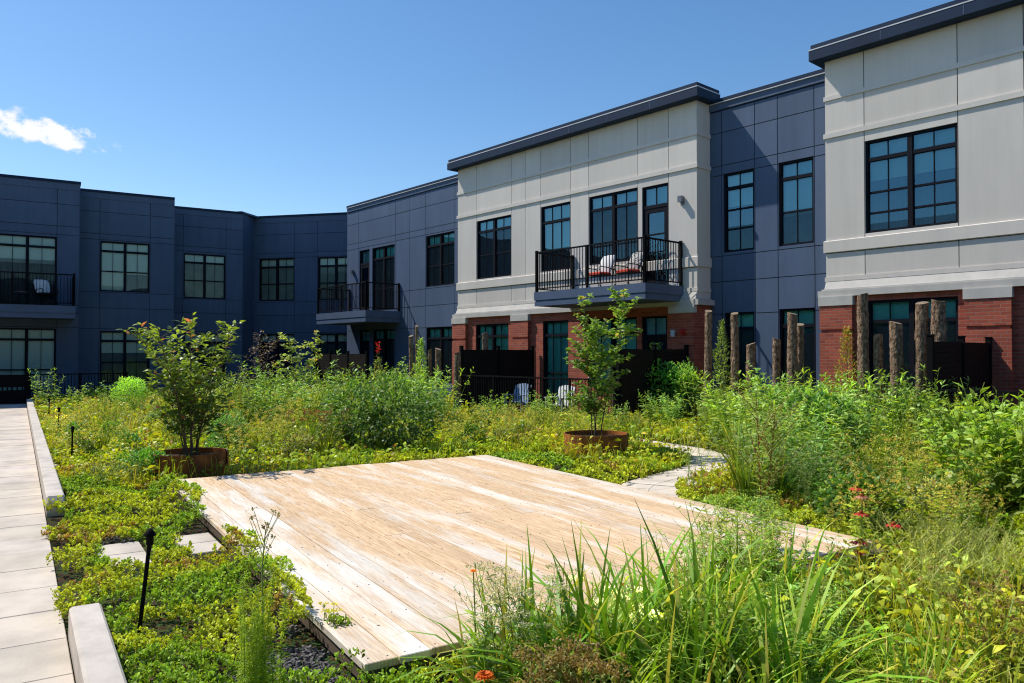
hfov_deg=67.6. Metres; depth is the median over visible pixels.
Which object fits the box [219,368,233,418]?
tall stalk
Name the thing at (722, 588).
grass clump
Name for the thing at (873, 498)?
yellowish weed
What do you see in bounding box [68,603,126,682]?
kerb
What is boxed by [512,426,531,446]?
grass tussock
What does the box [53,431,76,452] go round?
yellowish weed
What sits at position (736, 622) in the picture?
leafy weed
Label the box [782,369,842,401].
leafy weed
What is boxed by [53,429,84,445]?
shrub
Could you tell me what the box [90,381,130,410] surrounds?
leafy weed
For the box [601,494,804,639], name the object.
tall grass clump
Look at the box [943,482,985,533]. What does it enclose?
yellowish weed
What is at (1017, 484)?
coarse leafed plant
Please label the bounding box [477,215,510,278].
window
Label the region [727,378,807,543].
sapling
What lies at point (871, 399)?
leafy weed
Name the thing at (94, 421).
grass tussock
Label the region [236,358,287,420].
leafy weed
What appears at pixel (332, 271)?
window
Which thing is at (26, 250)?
window
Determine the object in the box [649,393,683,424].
leafy weed
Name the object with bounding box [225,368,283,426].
leafy weed
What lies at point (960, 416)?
coarse leafed plant
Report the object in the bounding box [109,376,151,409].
rounded bush
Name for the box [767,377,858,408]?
leafy weed
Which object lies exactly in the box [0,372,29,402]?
patio fence
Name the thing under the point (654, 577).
grass clump
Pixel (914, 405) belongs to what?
leafy bush
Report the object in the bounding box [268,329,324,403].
young tree
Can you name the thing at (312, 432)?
grass tussock
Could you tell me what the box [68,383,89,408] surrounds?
leafy weed
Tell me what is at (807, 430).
tall stalk
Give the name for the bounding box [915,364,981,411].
leafy weed
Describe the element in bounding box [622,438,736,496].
garden path
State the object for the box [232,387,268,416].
leafy weed
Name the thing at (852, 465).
yellowish weed
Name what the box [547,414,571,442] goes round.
yellowish weed
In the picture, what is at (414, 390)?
leafy weed
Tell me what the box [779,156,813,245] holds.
window
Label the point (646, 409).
leafy weed
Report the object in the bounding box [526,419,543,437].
yellowish weed
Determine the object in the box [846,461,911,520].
yellowish weed
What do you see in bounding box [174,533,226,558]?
stepping stone
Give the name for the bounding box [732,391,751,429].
leafy weed
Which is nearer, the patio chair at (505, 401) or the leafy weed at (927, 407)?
the leafy weed at (927, 407)
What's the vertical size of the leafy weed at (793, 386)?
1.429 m
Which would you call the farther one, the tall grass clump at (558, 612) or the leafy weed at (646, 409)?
the leafy weed at (646, 409)
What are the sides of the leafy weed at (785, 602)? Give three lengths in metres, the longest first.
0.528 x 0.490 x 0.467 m
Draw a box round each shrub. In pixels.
[52,419,93,442]
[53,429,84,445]
[60,411,90,428]
[67,436,100,455]
[97,417,125,437]
[111,427,155,451]
[116,312,244,455]
[129,443,148,455]
[137,417,154,427]
[201,413,235,437]
[201,432,227,449]
[203,438,234,456]
[232,330,280,393]
[279,428,319,464]
[413,337,428,388]
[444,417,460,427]
[453,420,489,442]
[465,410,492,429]
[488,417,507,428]
[490,425,511,445]
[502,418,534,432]
[508,421,531,436]
[557,419,575,436]
[712,319,730,410]
[789,451,846,496]
[800,474,838,509]
[806,463,887,528]
[817,471,903,533]
[823,460,905,534]
[832,325,856,403]
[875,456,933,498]
[892,471,985,528]
[911,466,966,508]
[915,434,970,479]
[922,469,966,507]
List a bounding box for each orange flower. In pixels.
[459,569,476,681]
[475,670,493,682]
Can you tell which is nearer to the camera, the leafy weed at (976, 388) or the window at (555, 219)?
the leafy weed at (976, 388)
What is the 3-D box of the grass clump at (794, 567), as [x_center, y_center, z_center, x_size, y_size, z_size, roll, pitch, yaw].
[1.694,1.401,4.854,1.107,0.793,1.341,2,1,-32]
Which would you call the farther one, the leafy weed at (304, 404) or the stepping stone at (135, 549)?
the leafy weed at (304, 404)
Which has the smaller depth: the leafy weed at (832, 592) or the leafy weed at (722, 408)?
the leafy weed at (832, 592)
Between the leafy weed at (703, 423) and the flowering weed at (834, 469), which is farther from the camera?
the leafy weed at (703, 423)
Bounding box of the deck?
[170,455,889,682]
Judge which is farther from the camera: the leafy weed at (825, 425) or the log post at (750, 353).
the log post at (750, 353)
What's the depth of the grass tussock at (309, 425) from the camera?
14.56 m
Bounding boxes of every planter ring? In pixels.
[152,447,228,478]
[564,430,627,459]
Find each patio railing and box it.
[29,372,127,399]
[461,373,616,420]
[927,387,1021,428]
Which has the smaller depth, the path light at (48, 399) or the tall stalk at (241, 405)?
the tall stalk at (241, 405)
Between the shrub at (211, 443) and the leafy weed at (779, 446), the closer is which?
the leafy weed at (779, 446)
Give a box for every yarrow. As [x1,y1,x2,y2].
[453,583,532,682]
[465,560,565,680]
[472,562,588,681]
[507,637,590,682]
[521,632,600,682]
[525,636,614,682]
[568,575,642,624]
[574,650,631,682]
[604,585,663,635]
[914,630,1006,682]
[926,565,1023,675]
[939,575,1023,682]
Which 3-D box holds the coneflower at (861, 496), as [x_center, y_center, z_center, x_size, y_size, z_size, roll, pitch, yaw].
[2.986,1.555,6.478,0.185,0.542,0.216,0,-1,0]
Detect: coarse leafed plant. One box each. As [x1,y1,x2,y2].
[904,394,993,516]
[919,377,977,476]
[932,378,1011,496]
[933,409,1021,517]
[940,382,1022,474]
[948,394,1021,474]
[959,398,1021,509]
[963,387,1023,507]
[966,425,1023,506]
[967,396,1023,535]
[972,396,1023,511]
[983,387,1023,474]
[983,390,1023,473]
[1002,409,1021,435]
[1007,442,1023,511]
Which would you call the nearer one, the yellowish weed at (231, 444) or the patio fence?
the yellowish weed at (231, 444)
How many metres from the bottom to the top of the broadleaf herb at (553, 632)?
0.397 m
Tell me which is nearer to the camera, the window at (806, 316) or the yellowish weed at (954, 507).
the yellowish weed at (954, 507)
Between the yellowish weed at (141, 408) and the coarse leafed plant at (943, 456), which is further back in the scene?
the yellowish weed at (141, 408)
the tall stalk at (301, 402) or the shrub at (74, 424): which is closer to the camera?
the shrub at (74, 424)
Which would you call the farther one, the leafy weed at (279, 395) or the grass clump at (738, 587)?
the leafy weed at (279, 395)
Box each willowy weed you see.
[649,519,736,589]
[673,486,762,586]
[675,511,781,597]
[708,477,787,564]
[721,501,812,580]
[739,489,799,565]
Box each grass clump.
[390,549,635,682]
[423,553,738,682]
[439,520,710,682]
[441,559,691,682]
[450,552,568,676]
[476,528,625,682]
[491,538,722,682]
[496,508,769,664]
[499,608,716,682]
[506,531,668,679]
[512,524,754,682]
[559,498,865,682]
[578,589,754,682]
[584,598,744,682]
[593,538,694,611]
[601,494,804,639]
[603,577,835,682]
[612,545,763,663]
[619,559,756,679]
[622,536,825,681]
[628,585,756,682]
[649,548,751,620]
[649,552,762,635]
[649,596,901,682]
[653,538,747,615]
[662,523,818,682]
[662,543,937,682]
[662,546,911,682]
[665,537,852,654]
[672,628,812,682]
[685,514,788,600]
[692,567,893,682]
[699,597,898,682]
[711,507,876,623]
[714,560,766,627]
[714,560,805,622]
[716,525,863,616]
[734,546,899,662]
[739,613,861,679]
[741,549,847,623]
[768,605,904,682]
[780,621,929,682]
[816,595,923,681]
[819,616,1020,682]
[821,620,894,674]
[832,655,934,682]
[835,626,990,682]
[855,623,959,682]
[865,577,1017,682]
[865,650,966,682]
[875,651,926,682]
[881,598,995,675]
[888,622,1023,682]
[904,585,1023,682]
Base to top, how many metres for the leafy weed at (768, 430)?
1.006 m
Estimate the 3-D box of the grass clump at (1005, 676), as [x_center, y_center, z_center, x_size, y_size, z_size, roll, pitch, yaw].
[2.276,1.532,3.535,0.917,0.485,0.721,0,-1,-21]
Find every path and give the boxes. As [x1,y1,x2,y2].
[0,404,73,682]
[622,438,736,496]
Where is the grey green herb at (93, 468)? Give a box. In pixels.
[69,454,147,486]
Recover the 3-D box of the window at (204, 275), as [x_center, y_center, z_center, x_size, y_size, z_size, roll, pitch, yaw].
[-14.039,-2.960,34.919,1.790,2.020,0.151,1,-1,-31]
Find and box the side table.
[13,291,28,304]
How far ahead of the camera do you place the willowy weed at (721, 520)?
5.31 m
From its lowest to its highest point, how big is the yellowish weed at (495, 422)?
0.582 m
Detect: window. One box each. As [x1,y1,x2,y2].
[0,233,56,304]
[0,328,55,390]
[100,241,149,292]
[100,331,148,383]
[183,253,224,298]
[183,333,224,379]
[259,258,293,300]
[259,334,293,386]
[318,256,346,299]
[318,333,346,353]
[373,244,394,310]
[374,329,393,386]
[427,231,453,286]
[427,327,452,382]
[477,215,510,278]
[477,323,507,349]
[541,202,569,271]
[544,320,567,399]
[589,317,651,386]
[590,188,652,264]
[724,168,753,252]
[725,312,754,396]
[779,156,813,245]
[780,308,814,392]
[865,123,957,232]
[868,296,957,398]
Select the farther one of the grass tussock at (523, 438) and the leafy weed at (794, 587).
the grass tussock at (523, 438)
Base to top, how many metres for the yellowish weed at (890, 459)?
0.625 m
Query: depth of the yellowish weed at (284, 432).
12.98 m
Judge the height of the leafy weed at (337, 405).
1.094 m
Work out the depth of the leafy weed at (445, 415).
16.61 m
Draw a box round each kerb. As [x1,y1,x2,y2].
[26,399,64,516]
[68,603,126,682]
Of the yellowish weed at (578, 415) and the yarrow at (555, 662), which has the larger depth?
the yellowish weed at (578, 415)
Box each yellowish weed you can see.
[38,412,70,433]
[48,415,72,436]
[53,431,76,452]
[56,432,79,453]
[57,411,86,429]
[68,419,104,447]
[74,397,97,422]
[81,427,100,450]
[83,395,108,415]
[92,399,115,414]
[99,407,126,430]
[104,401,134,423]
[110,421,136,448]
[126,394,147,411]
[126,405,152,434]
[169,424,196,447]
[219,415,261,459]
[224,425,249,465]
[244,409,270,437]
[255,412,282,444]
[256,416,293,462]
[270,399,294,420]
[271,399,300,432]
[273,407,302,451]
[276,396,308,424]
[289,394,325,415]
[289,431,312,460]
[296,400,318,425]
[428,409,456,432]
[441,419,466,442]
[447,416,471,440]
[463,406,486,425]
[463,411,492,442]
[470,402,494,423]
[486,414,504,433]
[490,405,514,420]
[498,415,520,435]
[504,404,523,427]
[524,411,540,423]
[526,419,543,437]
[528,407,546,425]
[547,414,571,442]
[565,407,587,425]
[566,411,587,430]
[574,415,603,429]
[618,410,634,431]
[823,455,889,507]
[825,497,850,532]
[827,446,857,472]
[829,476,891,536]
[842,432,895,485]
[842,476,890,534]
[844,439,872,469]
[846,447,892,476]
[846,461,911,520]
[855,473,902,528]
[872,466,895,482]
[876,445,906,485]
[885,448,927,489]
[886,454,922,494]
[887,432,944,471]
[889,463,929,503]
[895,433,939,480]
[895,479,975,552]
[896,470,963,545]
[902,446,941,473]
[916,454,1002,518]
[919,456,982,484]
[920,440,960,481]
[925,470,982,539]
[929,511,960,544]
[933,491,972,527]
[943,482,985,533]
[948,456,997,515]
[956,509,1003,554]
[969,488,1014,522]
[970,491,1004,537]
[978,480,1012,514]
[979,470,1012,512]
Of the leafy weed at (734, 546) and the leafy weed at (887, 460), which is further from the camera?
the leafy weed at (887, 460)
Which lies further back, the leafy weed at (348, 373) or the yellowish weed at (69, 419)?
the leafy weed at (348, 373)
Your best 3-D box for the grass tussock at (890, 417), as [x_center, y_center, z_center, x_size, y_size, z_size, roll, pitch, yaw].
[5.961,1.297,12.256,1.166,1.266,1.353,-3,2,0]
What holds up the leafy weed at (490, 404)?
on the ground at (164, 627)
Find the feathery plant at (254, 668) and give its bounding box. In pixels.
[233,507,290,682]
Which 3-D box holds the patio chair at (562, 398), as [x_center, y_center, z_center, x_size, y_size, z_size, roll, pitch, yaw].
[1.341,1.638,21.290,0.638,0.821,0.760,-1,-1,37]
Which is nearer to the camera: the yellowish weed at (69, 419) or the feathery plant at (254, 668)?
the feathery plant at (254, 668)
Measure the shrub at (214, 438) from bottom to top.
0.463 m
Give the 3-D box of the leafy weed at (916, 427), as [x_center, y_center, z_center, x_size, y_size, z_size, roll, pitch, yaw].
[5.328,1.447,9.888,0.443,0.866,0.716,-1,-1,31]
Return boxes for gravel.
[101,527,351,682]
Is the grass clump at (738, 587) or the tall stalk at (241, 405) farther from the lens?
the tall stalk at (241, 405)
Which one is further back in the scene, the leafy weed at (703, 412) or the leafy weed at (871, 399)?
the leafy weed at (703, 412)
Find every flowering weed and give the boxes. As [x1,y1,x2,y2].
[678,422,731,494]
[710,427,745,481]
[735,428,788,497]
[757,438,793,497]
[765,428,824,507]
[777,454,817,502]
[789,440,839,508]
[804,451,844,500]
[818,434,864,469]
[819,452,869,486]
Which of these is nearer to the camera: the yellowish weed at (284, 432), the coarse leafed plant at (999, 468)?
the coarse leafed plant at (999, 468)
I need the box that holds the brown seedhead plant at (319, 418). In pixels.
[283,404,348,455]
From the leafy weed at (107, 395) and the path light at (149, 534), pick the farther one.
the leafy weed at (107, 395)
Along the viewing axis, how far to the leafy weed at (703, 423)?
14.03 m
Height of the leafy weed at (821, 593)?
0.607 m
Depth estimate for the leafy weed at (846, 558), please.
5.11 m
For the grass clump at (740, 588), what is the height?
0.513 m
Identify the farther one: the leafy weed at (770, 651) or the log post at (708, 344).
the log post at (708, 344)
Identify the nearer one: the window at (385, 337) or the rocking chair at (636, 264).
the rocking chair at (636, 264)
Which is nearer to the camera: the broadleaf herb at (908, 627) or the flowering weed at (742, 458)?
the broadleaf herb at (908, 627)
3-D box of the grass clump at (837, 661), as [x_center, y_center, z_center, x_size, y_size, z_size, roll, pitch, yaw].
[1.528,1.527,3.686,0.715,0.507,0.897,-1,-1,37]
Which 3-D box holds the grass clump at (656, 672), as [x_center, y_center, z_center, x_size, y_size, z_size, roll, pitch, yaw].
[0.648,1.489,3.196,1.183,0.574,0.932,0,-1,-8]
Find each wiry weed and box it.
[839,532,971,622]
[848,512,992,603]
[858,499,964,562]
[901,500,1002,589]
[919,550,1017,633]
[922,536,1021,620]
[923,504,1020,587]
[929,517,1016,588]
[943,524,1023,592]
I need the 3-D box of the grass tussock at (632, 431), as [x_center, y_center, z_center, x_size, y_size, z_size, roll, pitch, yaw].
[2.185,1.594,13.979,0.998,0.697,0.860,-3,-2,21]
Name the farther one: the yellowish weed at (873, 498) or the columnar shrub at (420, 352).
the columnar shrub at (420, 352)
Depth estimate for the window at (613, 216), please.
22.27 m
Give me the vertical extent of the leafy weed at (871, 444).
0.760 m
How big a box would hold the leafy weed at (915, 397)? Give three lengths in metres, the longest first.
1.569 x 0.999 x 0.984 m
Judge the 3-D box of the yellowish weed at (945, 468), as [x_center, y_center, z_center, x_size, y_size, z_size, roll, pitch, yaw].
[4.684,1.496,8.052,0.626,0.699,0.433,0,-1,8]
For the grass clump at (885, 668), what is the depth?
3.40 m
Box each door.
[360,249,369,309]
[360,331,368,382]
[642,316,666,348]
[643,183,668,284]
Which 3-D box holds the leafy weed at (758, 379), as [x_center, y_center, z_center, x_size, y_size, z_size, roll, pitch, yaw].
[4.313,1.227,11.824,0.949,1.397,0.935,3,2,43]
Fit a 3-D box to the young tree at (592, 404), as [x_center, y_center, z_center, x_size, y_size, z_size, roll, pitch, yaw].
[1.433,0.399,12.771,1.264,2.622,1.194,1,-1,-44]
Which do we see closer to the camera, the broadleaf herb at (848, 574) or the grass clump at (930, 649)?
the grass clump at (930, 649)
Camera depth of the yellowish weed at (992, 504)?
7.09 m
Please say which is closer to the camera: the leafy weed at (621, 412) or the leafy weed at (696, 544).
the leafy weed at (696, 544)
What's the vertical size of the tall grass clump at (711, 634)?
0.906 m
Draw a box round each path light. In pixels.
[47,398,50,415]
[70,426,74,455]
[135,528,156,647]
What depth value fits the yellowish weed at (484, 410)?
16.79 m
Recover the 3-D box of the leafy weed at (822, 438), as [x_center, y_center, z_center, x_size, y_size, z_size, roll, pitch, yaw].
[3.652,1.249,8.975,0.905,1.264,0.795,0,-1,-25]
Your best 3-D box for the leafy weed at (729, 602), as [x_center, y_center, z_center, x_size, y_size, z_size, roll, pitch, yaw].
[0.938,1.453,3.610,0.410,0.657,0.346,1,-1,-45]
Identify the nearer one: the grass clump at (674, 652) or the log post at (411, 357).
the grass clump at (674, 652)
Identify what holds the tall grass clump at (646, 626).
on the ground at (164, 627)
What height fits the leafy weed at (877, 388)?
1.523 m
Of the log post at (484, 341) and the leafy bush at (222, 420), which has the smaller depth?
the leafy bush at (222, 420)
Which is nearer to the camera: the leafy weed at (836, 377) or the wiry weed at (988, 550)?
the wiry weed at (988, 550)
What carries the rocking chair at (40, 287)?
on the apartment building at (106, 264)
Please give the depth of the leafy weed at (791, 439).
8.72 m
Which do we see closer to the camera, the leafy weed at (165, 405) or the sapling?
the sapling
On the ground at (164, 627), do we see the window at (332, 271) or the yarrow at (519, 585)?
the yarrow at (519, 585)
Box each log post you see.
[409,335,413,378]
[415,325,418,383]
[428,349,431,387]
[435,348,441,403]
[453,352,461,408]
[482,332,487,349]
[703,310,711,423]
[730,312,739,417]
[746,343,755,404]
[772,338,780,402]
[787,312,797,403]
[797,323,803,394]
[857,293,869,408]
[873,334,883,412]
[889,321,903,421]
[914,301,928,403]
[930,299,946,341]
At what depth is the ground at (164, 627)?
5.39 m
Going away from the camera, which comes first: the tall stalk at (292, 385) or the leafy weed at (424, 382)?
the tall stalk at (292, 385)
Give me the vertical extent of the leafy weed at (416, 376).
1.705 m
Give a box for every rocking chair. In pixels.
[33,279,58,304]
[589,254,614,286]
[613,251,642,284]
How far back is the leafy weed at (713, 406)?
13.32 m
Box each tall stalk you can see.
[215,376,228,413]
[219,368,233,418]
[221,371,231,413]
[228,367,241,415]
[232,380,244,425]
[261,374,278,434]
[289,368,300,417]
[293,378,306,429]
[308,368,324,430]
[335,379,345,430]
[353,370,366,422]
[725,414,744,478]
[801,403,814,469]
[864,374,889,481]
[879,385,890,452]
[882,385,895,461]
[898,395,922,465]
[905,394,919,454]
[916,393,933,469]
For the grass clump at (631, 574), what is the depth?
4.32 m
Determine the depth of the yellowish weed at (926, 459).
9.26 m
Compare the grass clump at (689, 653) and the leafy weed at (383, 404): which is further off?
the leafy weed at (383, 404)
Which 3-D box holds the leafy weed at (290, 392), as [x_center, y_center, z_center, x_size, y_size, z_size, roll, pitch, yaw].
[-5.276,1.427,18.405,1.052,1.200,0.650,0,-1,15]
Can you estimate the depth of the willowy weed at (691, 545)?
4.94 m
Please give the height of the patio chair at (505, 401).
0.821 m
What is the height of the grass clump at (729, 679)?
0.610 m
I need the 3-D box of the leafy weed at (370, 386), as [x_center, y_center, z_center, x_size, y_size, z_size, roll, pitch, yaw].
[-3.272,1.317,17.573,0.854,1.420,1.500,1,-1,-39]
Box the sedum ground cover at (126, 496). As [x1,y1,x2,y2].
[38,428,1023,682]
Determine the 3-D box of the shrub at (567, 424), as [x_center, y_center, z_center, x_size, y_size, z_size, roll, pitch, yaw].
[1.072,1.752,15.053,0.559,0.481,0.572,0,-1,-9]
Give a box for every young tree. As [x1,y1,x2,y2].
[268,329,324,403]
[563,287,642,435]
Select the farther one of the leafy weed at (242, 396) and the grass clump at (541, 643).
the leafy weed at (242, 396)
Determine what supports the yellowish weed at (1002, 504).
on the ground at (164, 627)
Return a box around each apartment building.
[0,174,243,397]
[237,211,346,387]
[316,0,1023,421]
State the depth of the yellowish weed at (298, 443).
11.94 m
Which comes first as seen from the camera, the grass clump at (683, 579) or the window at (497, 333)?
the grass clump at (683, 579)
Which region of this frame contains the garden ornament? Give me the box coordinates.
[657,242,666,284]
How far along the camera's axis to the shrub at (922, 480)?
7.39 m
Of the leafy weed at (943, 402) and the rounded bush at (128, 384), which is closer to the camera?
the leafy weed at (943, 402)
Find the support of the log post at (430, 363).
on the ground at (164, 627)
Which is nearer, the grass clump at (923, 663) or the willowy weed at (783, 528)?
the grass clump at (923, 663)
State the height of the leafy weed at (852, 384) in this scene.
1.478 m
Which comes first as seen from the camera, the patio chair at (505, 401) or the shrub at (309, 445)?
the shrub at (309, 445)
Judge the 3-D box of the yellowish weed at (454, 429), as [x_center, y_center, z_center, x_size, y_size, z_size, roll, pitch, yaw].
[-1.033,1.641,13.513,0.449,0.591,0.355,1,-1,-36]
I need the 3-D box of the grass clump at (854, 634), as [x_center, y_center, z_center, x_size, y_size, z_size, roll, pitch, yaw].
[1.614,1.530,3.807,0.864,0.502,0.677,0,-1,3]
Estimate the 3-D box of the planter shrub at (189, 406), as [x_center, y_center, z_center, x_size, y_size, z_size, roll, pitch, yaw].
[-4.714,0.640,10.844,1.470,2.080,1.544,0,-1,22]
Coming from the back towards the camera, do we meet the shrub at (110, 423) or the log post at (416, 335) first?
the log post at (416, 335)
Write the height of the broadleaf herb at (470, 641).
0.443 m
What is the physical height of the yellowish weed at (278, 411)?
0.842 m
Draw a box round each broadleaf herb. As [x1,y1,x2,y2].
[466,610,551,678]
[551,626,584,655]
[691,571,735,599]
[736,569,828,605]
[762,597,825,666]
[787,558,854,609]
[817,557,901,632]
[828,596,878,648]
[835,606,917,679]
[855,608,904,679]
[861,577,900,616]
[889,578,981,647]
[893,547,971,602]
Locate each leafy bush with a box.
[117,446,168,476]
[197,408,247,448]
[311,367,383,449]
[340,366,444,452]
[645,358,695,413]
[670,356,702,419]
[718,400,778,454]
[776,387,866,466]
[860,391,943,447]
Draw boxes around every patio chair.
[504,383,531,409]
[544,385,574,415]
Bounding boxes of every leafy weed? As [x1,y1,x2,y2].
[27,368,63,406]
[48,383,81,410]
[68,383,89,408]
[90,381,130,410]
[149,388,166,407]
[213,378,236,408]
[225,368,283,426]
[230,364,274,414]
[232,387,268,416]
[234,376,256,410]
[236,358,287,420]
[248,383,288,418]
[258,364,299,409]
[260,377,301,416]
[260,386,313,423]
[263,388,292,418]
[274,378,303,413]
[276,368,344,429]
[289,379,316,405]
[292,361,339,414]
[294,350,346,408]
[298,388,349,425]
[308,385,333,413]
[310,370,336,407]
[317,384,351,425]
[318,377,341,404]
[338,366,364,420]
[340,362,386,415]
[342,369,395,419]
[364,362,403,407]
[368,389,391,420]
[374,375,405,404]
[388,374,442,419]
[390,364,438,411]
[391,356,448,415]
[395,402,425,433]
[398,370,440,390]
[398,377,429,423]
[406,374,451,425]
[411,367,473,419]
[418,371,456,416]
[424,377,457,412]
[435,396,459,427]
[466,393,489,420]
[480,389,502,417]
[482,392,507,425]
[495,394,519,417]
[518,397,541,423]
[528,393,556,427]
[532,390,561,416]
[536,401,563,421]
[542,586,651,679]
[564,402,584,421]
[570,574,652,622]
[590,399,608,429]
[595,398,616,428]
[601,404,621,420]
[603,584,681,635]
[612,618,709,682]
[613,403,629,428]
[614,559,679,597]
[620,566,685,614]
[622,590,685,670]
[623,630,676,675]
[638,389,684,424]
[638,391,670,428]
[639,586,695,620]
[641,525,730,594]
[644,396,666,427]
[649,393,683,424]
[650,401,674,430]
[654,566,745,682]
[663,390,681,423]
[663,587,738,679]
[664,398,685,434]
[679,370,730,448]
[683,403,718,435]
[691,370,749,449]
[692,370,764,451]
[692,400,714,430]
[693,396,728,424]
[698,377,748,451]
[698,608,769,680]
[704,391,746,422]
[710,388,772,452]
[715,533,765,588]
[715,537,780,586]
[721,391,780,469]
[721,561,789,604]
[724,381,799,431]
[731,419,792,489]
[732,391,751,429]
[733,387,831,449]
[734,525,824,588]
[735,361,802,440]
[738,373,814,427]
[744,425,821,495]
[744,567,847,632]
[744,579,803,634]
[745,570,823,631]
[745,612,840,679]
[746,400,836,483]
[747,366,828,418]
[749,397,814,463]
[749,599,833,682]
[751,381,807,403]
[751,408,788,465]
[753,617,818,680]
[754,374,827,415]
[755,428,841,485]
[758,376,815,408]
[759,579,857,665]
[759,602,845,682]
[761,373,847,403]
[765,562,842,635]
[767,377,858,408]
[771,385,818,401]
[773,399,864,489]
[777,374,834,402]
[777,392,856,474]
[779,607,874,678]
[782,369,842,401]
[784,397,865,490]
[784,578,860,663]
[785,382,873,428]
[789,394,889,468]
[789,576,847,620]
[790,408,844,471]
[792,383,860,412]
[793,389,892,448]
[798,408,850,460]
[799,531,857,601]
[803,373,854,421]
[804,372,904,453]
[811,381,884,466]
[812,376,868,433]
[819,371,880,433]
[823,370,871,400]
[828,385,863,423]
[829,417,878,467]
[840,428,906,476]
[849,432,900,482]
[853,447,888,484]
[854,368,919,446]
[861,373,957,428]
[863,412,902,454]
[864,390,909,441]
[874,367,945,450]
[876,440,904,481]
[880,375,923,432]
[891,380,952,432]
[901,390,964,451]
[906,422,939,470]
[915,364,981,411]
[926,392,992,426]
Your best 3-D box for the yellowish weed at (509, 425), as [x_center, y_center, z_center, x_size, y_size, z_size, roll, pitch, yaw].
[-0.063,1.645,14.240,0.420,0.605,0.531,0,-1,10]
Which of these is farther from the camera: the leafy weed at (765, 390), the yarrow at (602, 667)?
the leafy weed at (765, 390)
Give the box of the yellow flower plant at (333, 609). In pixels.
[318,602,341,623]
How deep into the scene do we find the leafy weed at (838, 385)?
14.12 m
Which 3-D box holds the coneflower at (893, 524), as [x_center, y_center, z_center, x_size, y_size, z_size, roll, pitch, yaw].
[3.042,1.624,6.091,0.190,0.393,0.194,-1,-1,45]
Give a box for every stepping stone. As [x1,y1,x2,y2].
[95,541,151,572]
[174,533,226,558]
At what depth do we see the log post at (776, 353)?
16.13 m
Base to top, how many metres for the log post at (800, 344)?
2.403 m
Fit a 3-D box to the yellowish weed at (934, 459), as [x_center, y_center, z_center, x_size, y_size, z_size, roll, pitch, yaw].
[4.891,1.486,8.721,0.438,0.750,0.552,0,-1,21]
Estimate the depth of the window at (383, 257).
32.69 m
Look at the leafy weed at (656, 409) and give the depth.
16.70 m
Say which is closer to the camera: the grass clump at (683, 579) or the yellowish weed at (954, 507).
the grass clump at (683, 579)
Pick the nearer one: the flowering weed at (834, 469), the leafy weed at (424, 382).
the flowering weed at (834, 469)
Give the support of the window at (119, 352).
in the apartment building at (106, 264)
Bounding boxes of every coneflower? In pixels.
[843,485,867,537]
[845,550,870,576]
[846,510,873,554]
[848,538,872,572]
[853,493,869,539]
[881,521,904,564]
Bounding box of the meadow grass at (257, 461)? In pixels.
[31,383,1023,682]
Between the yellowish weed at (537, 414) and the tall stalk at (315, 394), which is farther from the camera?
the yellowish weed at (537, 414)
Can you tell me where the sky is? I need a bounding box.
[0,0,953,258]
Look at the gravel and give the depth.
4.36 m
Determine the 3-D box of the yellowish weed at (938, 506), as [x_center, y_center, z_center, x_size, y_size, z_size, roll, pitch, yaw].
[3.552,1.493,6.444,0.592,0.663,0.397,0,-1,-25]
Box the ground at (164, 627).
[0,389,1023,682]
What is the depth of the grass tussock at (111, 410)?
16.60 m
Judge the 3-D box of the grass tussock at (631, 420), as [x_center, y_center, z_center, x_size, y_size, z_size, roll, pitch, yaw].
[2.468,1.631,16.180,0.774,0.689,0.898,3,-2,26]
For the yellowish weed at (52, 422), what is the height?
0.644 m
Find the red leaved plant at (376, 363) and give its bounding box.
[366,356,388,404]
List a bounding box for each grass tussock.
[40,404,70,432]
[62,402,92,428]
[77,395,126,435]
[81,412,118,450]
[92,394,129,422]
[92,404,118,427]
[107,409,152,445]
[154,403,179,445]
[161,418,195,446]
[225,402,258,445]
[286,407,324,448]
[298,408,319,434]
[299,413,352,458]
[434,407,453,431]
[436,421,451,436]
[512,412,537,443]
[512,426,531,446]
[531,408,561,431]
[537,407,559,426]
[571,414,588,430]
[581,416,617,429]
[615,412,646,440]
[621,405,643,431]
[690,390,818,509]
[697,387,770,477]
[763,435,819,502]
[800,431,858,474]
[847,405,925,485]
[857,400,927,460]
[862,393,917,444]
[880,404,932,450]
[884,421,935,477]
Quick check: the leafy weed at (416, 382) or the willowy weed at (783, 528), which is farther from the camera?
the leafy weed at (416, 382)
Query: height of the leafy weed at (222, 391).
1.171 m
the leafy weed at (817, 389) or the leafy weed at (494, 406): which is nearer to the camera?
the leafy weed at (817, 389)
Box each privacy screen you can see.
[313,351,367,388]
[459,345,534,407]
[616,344,688,424]
[926,334,991,434]
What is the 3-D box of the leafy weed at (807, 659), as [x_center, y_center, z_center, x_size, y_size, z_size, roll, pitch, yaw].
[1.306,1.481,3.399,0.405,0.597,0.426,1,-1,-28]
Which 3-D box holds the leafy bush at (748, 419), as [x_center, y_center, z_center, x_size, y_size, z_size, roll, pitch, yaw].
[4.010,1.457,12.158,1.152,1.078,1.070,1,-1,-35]
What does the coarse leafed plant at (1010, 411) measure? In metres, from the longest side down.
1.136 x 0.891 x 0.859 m
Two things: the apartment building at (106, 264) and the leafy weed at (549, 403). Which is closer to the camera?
the leafy weed at (549, 403)
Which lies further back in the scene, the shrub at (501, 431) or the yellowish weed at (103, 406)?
the yellowish weed at (103, 406)
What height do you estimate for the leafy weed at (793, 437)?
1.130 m
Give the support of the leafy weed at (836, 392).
on the ground at (164, 627)

